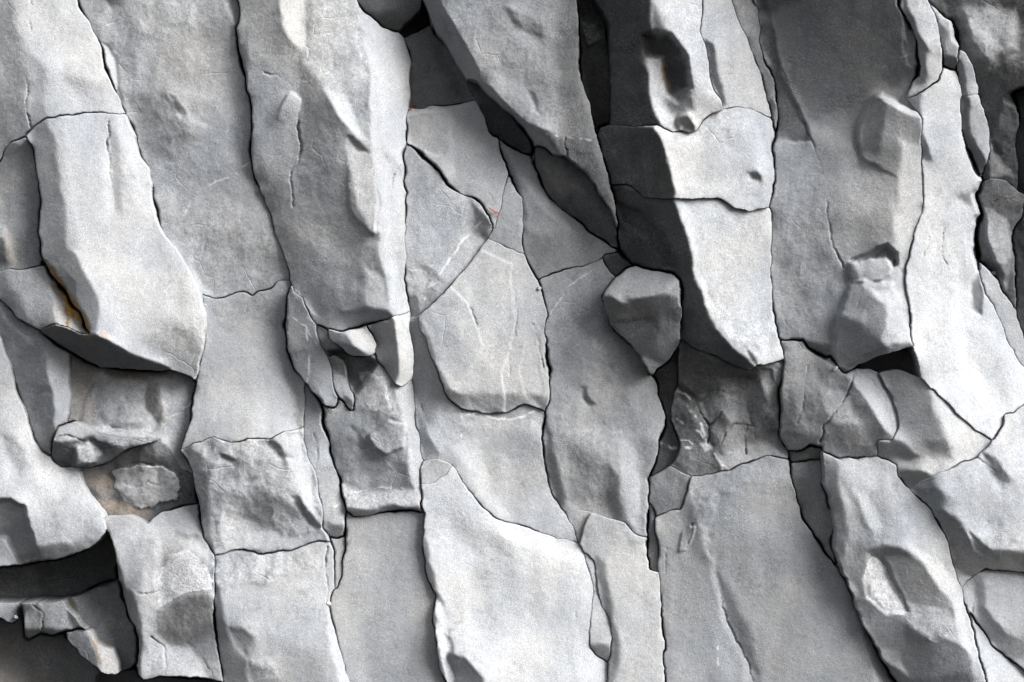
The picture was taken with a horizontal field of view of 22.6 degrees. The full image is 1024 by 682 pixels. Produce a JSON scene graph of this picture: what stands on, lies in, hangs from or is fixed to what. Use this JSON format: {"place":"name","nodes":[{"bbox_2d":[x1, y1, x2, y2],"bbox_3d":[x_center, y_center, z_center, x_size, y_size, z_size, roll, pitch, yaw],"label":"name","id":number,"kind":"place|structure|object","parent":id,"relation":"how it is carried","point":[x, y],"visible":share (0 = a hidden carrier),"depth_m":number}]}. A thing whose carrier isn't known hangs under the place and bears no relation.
{"place":"outdoors","nodes":[
{"label":"outdoors","id":0,"kind":"place"},
{"bbox_2d":[214,540,349,681],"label":"rock column","id":1,"kind":"object","parent":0,"point":[274,619],"visible":0.98,"depth_m":11.90},
{"bbox_2d":[181,427,330,553],"bbox_3d":[-1.202,0.702,12.219,0.694,0.591,0.624,0,0,0],"label":"rock slab","id":2,"kind":"object","parent":1,"relation":"on","point":[259,495],"visible":0.96,"depth_m":11.96},
{"bbox_2d":[182,280,304,448],"bbox_3d":[-1.262,0.110,12.296,0.573,0.793,0.693,0,0,0],"label":"rock column","id":3,"kind":"object","parent":2,"relation":"on","point":[250,382],"visible":0.98,"depth_m":12.06},
{"bbox_2d":[79,0,289,298],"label":"rock column","id":4,"kind":"object","parent":3,"relation":"on","point":[176,70],"visible":1,"depth_m":12.07},
{"bbox_2d":[330,510,446,681],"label":"rock column","id":5,"kind":"object","parent":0,"point":[383,600],"visible":0.98,"depth_m":11.98},
{"bbox_2d":[330,533,345,587],"bbox_3d":[-0.821,1.042,12.296,0.076,0.237,0.617,0,0,0],"label":"rock sliver","id":6,"kind":"object","parent":5,"relation":"on","point":[339,544],"visible":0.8,"depth_m":12.03},
{"bbox_2d":[303,383,347,536],"bbox_3d":[-0.884,0.562,12.320,0.204,0.728,0.620,0,0,0],"label":"rock sliver","id":7,"kind":"object","parent":6,"relation":"on","point":[319,453],"visible":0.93,"depth_m":12.06},
{"bbox_2d":[316,325,422,515],"bbox_3d":[-0.669,0.374,12.320,0.501,0.896,0.691,0,0,0],"label":"rock slab","id":8,"kind":"object","parent":5,"relation":"on","point":[374,436],"visible":0.96,"depth_m":12.03},
{"bbox_2d":[286,286,339,406],"bbox_3d":[-0.944,0.026,12.283,0.248,0.569,0.607,0,0,0],"label":"rock feather","id":9,"kind":"object","parent":8,"relation":"on","point":[311,363],"visible":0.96,"depth_m":12.00},
{"bbox_2d":[237,0,411,330],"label":"rock column","id":10,"kind":"object","parent":8,"relation":"on","point":[328,87],"visible":1,"depth_m":11.97},
{"bbox_2d":[358,0,423,35],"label":"recessed rock","id":11,"kind":"object","parent":10,"relation":"on","point":[399,16],"visible":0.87,"depth_m":12.29},
{"bbox_2d":[329,355,354,409],"bbox_3d":[-0.802,0.196,12.288,0.121,0.258,0.554,0,0,0],"label":"rock feather","id":12,"kind":"object","parent":8,"relation":"on","point":[344,391],"visible":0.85,"depth_m":12.04},
{"bbox_2d":[328,326,376,355],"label":"stone","id":13,"kind":"object","parent":8,"relation":"on","point":[361,341],"visible":0.96,"depth_m":11.92},
{"bbox_2d":[368,311,413,385],"bbox_3d":[-0.570,0.036,12.226,0.214,0.351,0.632,0,0,0],"label":"rock sliver","id":14,"kind":"object","parent":8,"relation":"on","point":[394,351],"visible":0.94,"depth_m":11.98},
{"bbox_2d":[421,466,607,681],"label":"rock column","id":15,"kind":"object","parent":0,"point":[513,602],"visible":0.98,"depth_m":11.99},
{"bbox_2d":[420,459,451,483],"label":"stone","id":16,"kind":"object","parent":15,"relation":"on","point":[433,470],"visible":0.94,"depth_m":12.03},
{"bbox_2d":[409,316,577,542],"bbox_3d":[-0.088,0.418,12.348,0.797,1.072,0.625,0,0,0],"label":"rock slab","id":17,"kind":"object","parent":15,"relation":"on","point":[495,460],"visible":0.99,"depth_m":12.09},
{"bbox_2d":[404,145,492,319],"bbox_3d":[-0.304,-0.517,12.377,0.423,0.833,0.662,0,0,0],"label":"rock slab","id":18,"kind":"object","parent":17,"relation":"on","point":[448,231],"visible":0.99,"depth_m":12.09},
{"bbox_2d":[418,239,549,413],"bbox_3d":[-0.132,-0.071,12.336,0.619,0.826,0.671,0,0,0],"label":"rock slab","id":19,"kind":"object","parent":17,"relation":"on","point":[482,318],"visible":1,"depth_m":12.05},
{"bbox_2d":[488,176,523,253],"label":"rock slab","id":20,"kind":"object","parent":19,"relation":"on","point":[507,231],"visible":0.99,"depth_m":12.10},
{"bbox_2d":[406,101,507,228],"bbox_3d":[-0.261,-0.837,12.390,0.482,0.612,0.614,0,0,0],"label":"rock slab","id":21,"kind":"object","parent":20,"relation":"on","point":[456,147],"visible":0.98,"depth_m":12.13},
{"bbox_2d":[405,25,474,108],"bbox_3d":[-0.348,-1.328,12.625,0.344,0.417,0.660,0,0,0],"label":"recessed rock","id":22,"kind":"object","parent":21,"relation":"on","point":[437,78],"visible":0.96,"depth_m":12.34},
{"bbox_2d":[585,553,611,661],"bbox_3d":[0.406,1.255,12.289,0.126,0.507,0.560,0,0,0],"label":"rock sliver","id":23,"kind":"object","parent":15,"relation":"on","point":[600,636],"visible":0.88,"depth_m":12.03},
{"bbox_2d":[538,259,664,542],"bbox_3d":[0.429,0.282,12.374,0.599,1.348,0.642,0,0,0],"label":"rock slab","id":24,"kind":"object","parent":15,"relation":"on","point":[604,422],"visible":1,"depth_m":12.11},
{"bbox_2d":[500,140,617,280],"bbox_3d":[0.226,-0.625,12.466,0.570,0.661,0.645,0,0,0],"label":"rock wedge","id":25,"kind":"object","parent":24,"relation":"on","point":[556,238],"visible":0.98,"depth_m":12.16},
{"bbox_2d":[468,83,533,156],"bbox_3d":[-0.055,-1.074,12.535,0.319,0.361,0.637,0,0,0],"label":"rock wedge","id":26,"kind":"object","parent":25,"relation":"on","point":[505,128],"visible":0.89,"depth_m":12.25},
{"bbox_2d":[533,147,618,249],"bbox_3d":[0.308,-0.681,12.415,0.405,0.486,0.659,0,0,0],"label":"rock wedge","id":27,"kind":"object","parent":25,"relation":"on","point":[568,186],"visible":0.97,"depth_m":12.12},
{"bbox_2d":[423,0,617,227],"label":"rock column","id":28,"kind":"object","parent":27,"relation":"on","point":[517,60],"visible":0.98,"depth_m":11.97},
{"bbox_2d":[602,266,681,374],"bbox_3d":[0.610,-0.096,12.217,0.364,0.514,0.710,0,0,0],"label":"boulder","id":29,"kind":"object","parent":24,"relation":"on","point":[643,308],"visible":0.96,"depth_m":11.95},
{"bbox_2d":[600,252,632,276],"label":"broken rock","id":30,"kind":"object","parent":29,"relation":"on","point":[616,264],"visible":0.93,"depth_m":12.17},
{"bbox_2d":[649,347,679,475],"bbox_3d":[0.727,0.337,12.412,0.137,0.617,0.654,0,0,0],"label":"broken rock","id":31,"kind":"object","parent":24,"relation":"on","point":[665,375],"visible":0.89,"depth_m":12.16},
{"bbox_2d":[341,9,824,488],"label":"cliff","id":32,"kind":"structure","parent":0,"point":[545,346],"depth_m":12.96},
{"bbox_2d":[99,662,221,681],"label":"recessed rock","id":33,"kind":"object","parent":32,"relation":"on","point":[131,674],"visible":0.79,"depth_m":12.27},
{"bbox_2d":[0,616,100,681],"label":"boulder","id":34,"kind":"object","parent":33,"relation":"on","point":[46,657],"visible":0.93,"depth_m":12.27},
{"bbox_2d":[0,595,31,622],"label":"stone","id":35,"kind":"object","parent":34,"relation":"on","point":[10,607],"visible":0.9,"depth_m":12.07},
{"bbox_2d":[21,592,90,638],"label":"stone","id":36,"kind":"object","parent":34,"relation":"on","point":[51,614],"visible":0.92,"depth_m":12.01},
{"bbox_2d":[0,534,118,597],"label":"recessed rock","id":37,"kind":"object","parent":36,"relation":"on","point":[87,568],"visible":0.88,"depth_m":12.42},
{"bbox_2d":[0,336,108,565],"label":"boulder","id":38,"kind":"object","parent":37,"relation":"on","point":[51,508],"visible":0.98,"depth_m":11.97},
{"bbox_2d":[0,299,74,454],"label":"rock wedge","id":39,"kind":"object","parent":38,"relation":"on","point":[40,362],"visible":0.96,"depth_m":12.04},
{"bbox_2d":[0,137,45,270],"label":"rock slab","id":40,"kind":"object","parent":39,"relation":"on","point":[20,209],"visible":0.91,"depth_m":12.03},
{"bbox_2d":[0,0,125,161],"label":"rock slab","id":41,"kind":"object","parent":38,"relation":"on","point":[52,62],"visible":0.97,"depth_m":12.00},
{"bbox_2d":[52,421,159,467],"bbox_3d":[-1.909,0.487,12.227,0.508,0.217,0.634,0,0,0],"label":"rock ledge","id":42,"kind":"object","parent":38,"relation":"on","point":[78,444],"visible":0.96,"depth_m":11.96},
{"bbox_2d":[66,627,121,673],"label":"broken rock","id":43,"kind":"object","parent":33,"relation":"on","point":[94,649],"visible":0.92,"depth_m":11.96},
{"bbox_2d":[68,578,138,671],"bbox_3d":[-1.947,1.349,12.386,0.362,0.427,0.710,0,0,0],"label":"broken rock","id":44,"kind":"object","parent":33,"relation":"on","point":[101,610],"visible":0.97,"depth_m":12.10},
{"bbox_2d":[105,503,222,681],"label":"boulder","id":45,"kind":"object","parent":33,"relation":"on","point":[165,560],"visible":0.99,"depth_m":11.94},
{"bbox_2d":[81,440,198,521],"bbox_3d":[-1.768,0.665,12.324,0.562,0.399,0.642,0,0,0],"label":"rock hollow","id":46,"kind":"object","parent":45,"relation":"on","point":[149,482],"visible":0.96,"depth_m":12.08},
{"bbox_2d":[68,354,196,473],"bbox_3d":[-1.802,0.344,12.399,0.600,0.566,0.730,0,0,0],"label":"recessed rock","id":47,"kind":"object","parent":46,"relation":"on","point":[135,403],"visible":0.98,"depth_m":12.12},
{"bbox_2d":[26,113,207,378],"bbox_3d":[-1.851,-0.444,12.248,0.828,1.247,0.834,0,0,0],"label":"rock column","id":48,"kind":"object","parent":47,"relation":"on","point":[119,269],"visible":0.99,"depth_m":11.93},
{"bbox_2d":[0,264,89,333],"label":"rock wedge","id":49,"kind":"object","parent":48,"relation":"on","point":[38,298],"visible":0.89,"depth_m":11.98},
{"bbox_2d":[579,513,664,681],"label":"rock column","id":50,"kind":"object","parent":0,"point":[627,579],"visible":0.96,"depth_m":12.04},
{"bbox_2d":[646,502,657,571],"bbox_3d":[0.668,0.933,12.394,0.047,0.319,0.594,0,0,0],"label":"rock sliver","id":51,"kind":"object","parent":50,"relation":"on","point":[652,550],"visible":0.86,"depth_m":12.11},
{"bbox_2d":[654,455,894,681],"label":"rock column","id":52,"kind":"object","parent":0,"point":[753,586],"visible":0.98,"depth_m":12.03},
{"bbox_2d":[647,466,690,515],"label":"broken rock","id":53,"kind":"object","parent":52,"relation":"on","point":[668,488],"visible":0.91,"depth_m":12.10},
{"bbox_2d":[670,339,787,475],"bbox_3d":[1.030,0.315,12.321,0.554,0.647,0.670,0,0,0],"label":"broken rock","id":54,"kind":"object","parent":52,"relation":"on","point":[724,415],"visible":0.99,"depth_m":12.09},
{"bbox_2d":[611,185,783,369],"bbox_3d":[0.871,-0.299,12.281,0.796,0.868,0.881,0,0,0],"label":"rock column","id":55,"kind":"object","parent":54,"relation":"on","point":[713,256],"visible":0.97,"depth_m":11.93},
{"bbox_2d":[597,107,774,210],"bbox_3d":[0.822,-0.850,12.202,0.835,0.488,0.770,0,0,0],"label":"rock slab","id":56,"kind":"object","parent":55,"relation":"on","point":[725,155],"visible":0.97,"depth_m":11.92},
{"bbox_2d":[576,0,609,134],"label":"rock rib","id":57,"kind":"object","parent":56,"relation":"on","point":[593,61],"visible":0.9,"depth_m":12.22},
{"bbox_2d":[592,0,722,132],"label":"rock column","id":58,"kind":"object","parent":56,"relation":"on","point":[658,64],"visible":0.98,"depth_m":11.88},
{"bbox_2d":[700,0,770,117],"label":"rock slab","id":59,"kind":"object","parent":56,"relation":"on","point":[735,76],"visible":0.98,"depth_m":11.97},
{"bbox_2d":[819,451,985,681],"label":"boulder","id":60,"kind":"object","parent":52,"relation":"on","point":[890,549],"visible":0.98,"depth_m":11.89},
{"bbox_2d":[789,459,836,563],"bbox_3d":[1.427,0.808,12.330,0.214,0.496,0.622,0,0,0],"label":"rock wedge","id":61,"kind":"object","parent":60,"relation":"on","point":[811,494],"visible":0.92,"depth_m":12.06},
{"bbox_2d":[785,445,821,461],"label":"stone","id":62,"kind":"object","parent":61,"relation":"on","point":[809,452],"visible":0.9,"depth_m":12.08},
{"bbox_2d":[779,341,897,457],"bbox_3d":[1.532,0.275,12.240,0.545,0.554,0.669,0,0,0],"label":"boulder","id":63,"kind":"object","parent":60,"relation":"on","point":[825,407],"visible":0.98,"depth_m":11.97},
{"bbox_2d":[753,0,922,371],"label":"rock column","id":64,"kind":"object","parent":63,"relation":"on","point":[845,207],"visible":0.98,"depth_m":11.96},
{"bbox_2d":[732,0,777,131],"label":"rock sliver","id":65,"kind":"object","parent":64,"relation":"on","point":[746,11],"visible":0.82,"depth_m":12.11},
{"bbox_2d":[967,612,1023,681],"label":"rock slab","id":66,"kind":"object","parent":60,"relation":"on","point":[997,666],"visible":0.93,"depth_m":12.00},
{"bbox_2d":[962,568,1023,669],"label":"rock slab","id":67,"kind":"object","parent":66,"relation":"on","point":[993,601],"visible":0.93,"depth_m":11.98},
{"bbox_2d":[910,404,1023,586],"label":"boulder","id":68,"kind":"object","parent":67,"relation":"on","point":[975,505],"visible":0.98,"depth_m":11.89},
{"bbox_2d":[876,369,990,488],"bbox_3d":[1.972,0.412,12.187,0.534,0.558,0.635,0,0,0],"label":"boulder","id":69,"kind":"object","parent":68,"relation":"on","point":[935,433],"visible":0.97,"depth_m":11.91},
{"bbox_2d":[905,68,1023,438],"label":"rock slab","id":70,"kind":"object","parent":69,"relation":"on","point":[968,367],"visible":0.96,"depth_m":11.97},
{"bbox_2d":[854,348,912,374],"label":"recessed rock","id":71,"kind":"object","parent":70,"relation":"on","point":[900,359],"visible":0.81,"depth_m":12.10},
{"bbox_2d":[898,0,941,97],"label":"rock slab","id":72,"kind":"object","parent":70,"relation":"on","point":[920,18],"visible":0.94,"depth_m":11.83},
{"bbox_2d":[930,5,958,69],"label":"stone","id":73,"kind":"object","parent":70,"relation":"on","point":[949,45],"visible":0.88,"depth_m":11.88},
{"bbox_2d":[960,94,989,176],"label":"stone","id":74,"kind":"object","parent":70,"relation":"on","point":[975,130],"visible":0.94,"depth_m":11.97},
{"bbox_2d":[954,50,977,95],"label":"stone","id":75,"kind":"object","parent":74,"relation":"on","point":[964,69],"visible":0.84,"depth_m":11.93},
{"bbox_2d":[977,262,1023,366],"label":"rock sliver","id":76,"kind":"object","parent":68,"relation":"on","point":[1005,310],"visible":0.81,"depth_m":12.10},
{"bbox_2d":[974,178,1023,308],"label":"weathered rock","id":77,"kind":"object","parent":76,"relation":"on","point":[997,220],"visible":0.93,"depth_m":12.13},
{"bbox_2d":[928,0,1023,188],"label":"weathered rock","id":78,"kind":"object","parent":77,"relation":"on","point":[989,36],"visible":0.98,"depth_m":12.00},
{"bbox_2d":[992,187,1023,205],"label":"crack","id":79,"kind":"object","parent":77,"relation":"on","point":[1005,197],"visible":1,"depth_m":12.08},
{"bbox_2d":[1011,193,1023,337],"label":"weathered rock","id":80,"kind":"object","parent":68,"relation":"on","point":[1017,238],"visible":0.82,"depth_m":12.25},
{"bbox_2d":[1011,89,1023,192],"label":"weathered rock","id":81,"kind":"object","parent":80,"relation":"on","point":[1018,97],"visible":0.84,"depth_m":12.26}
]}

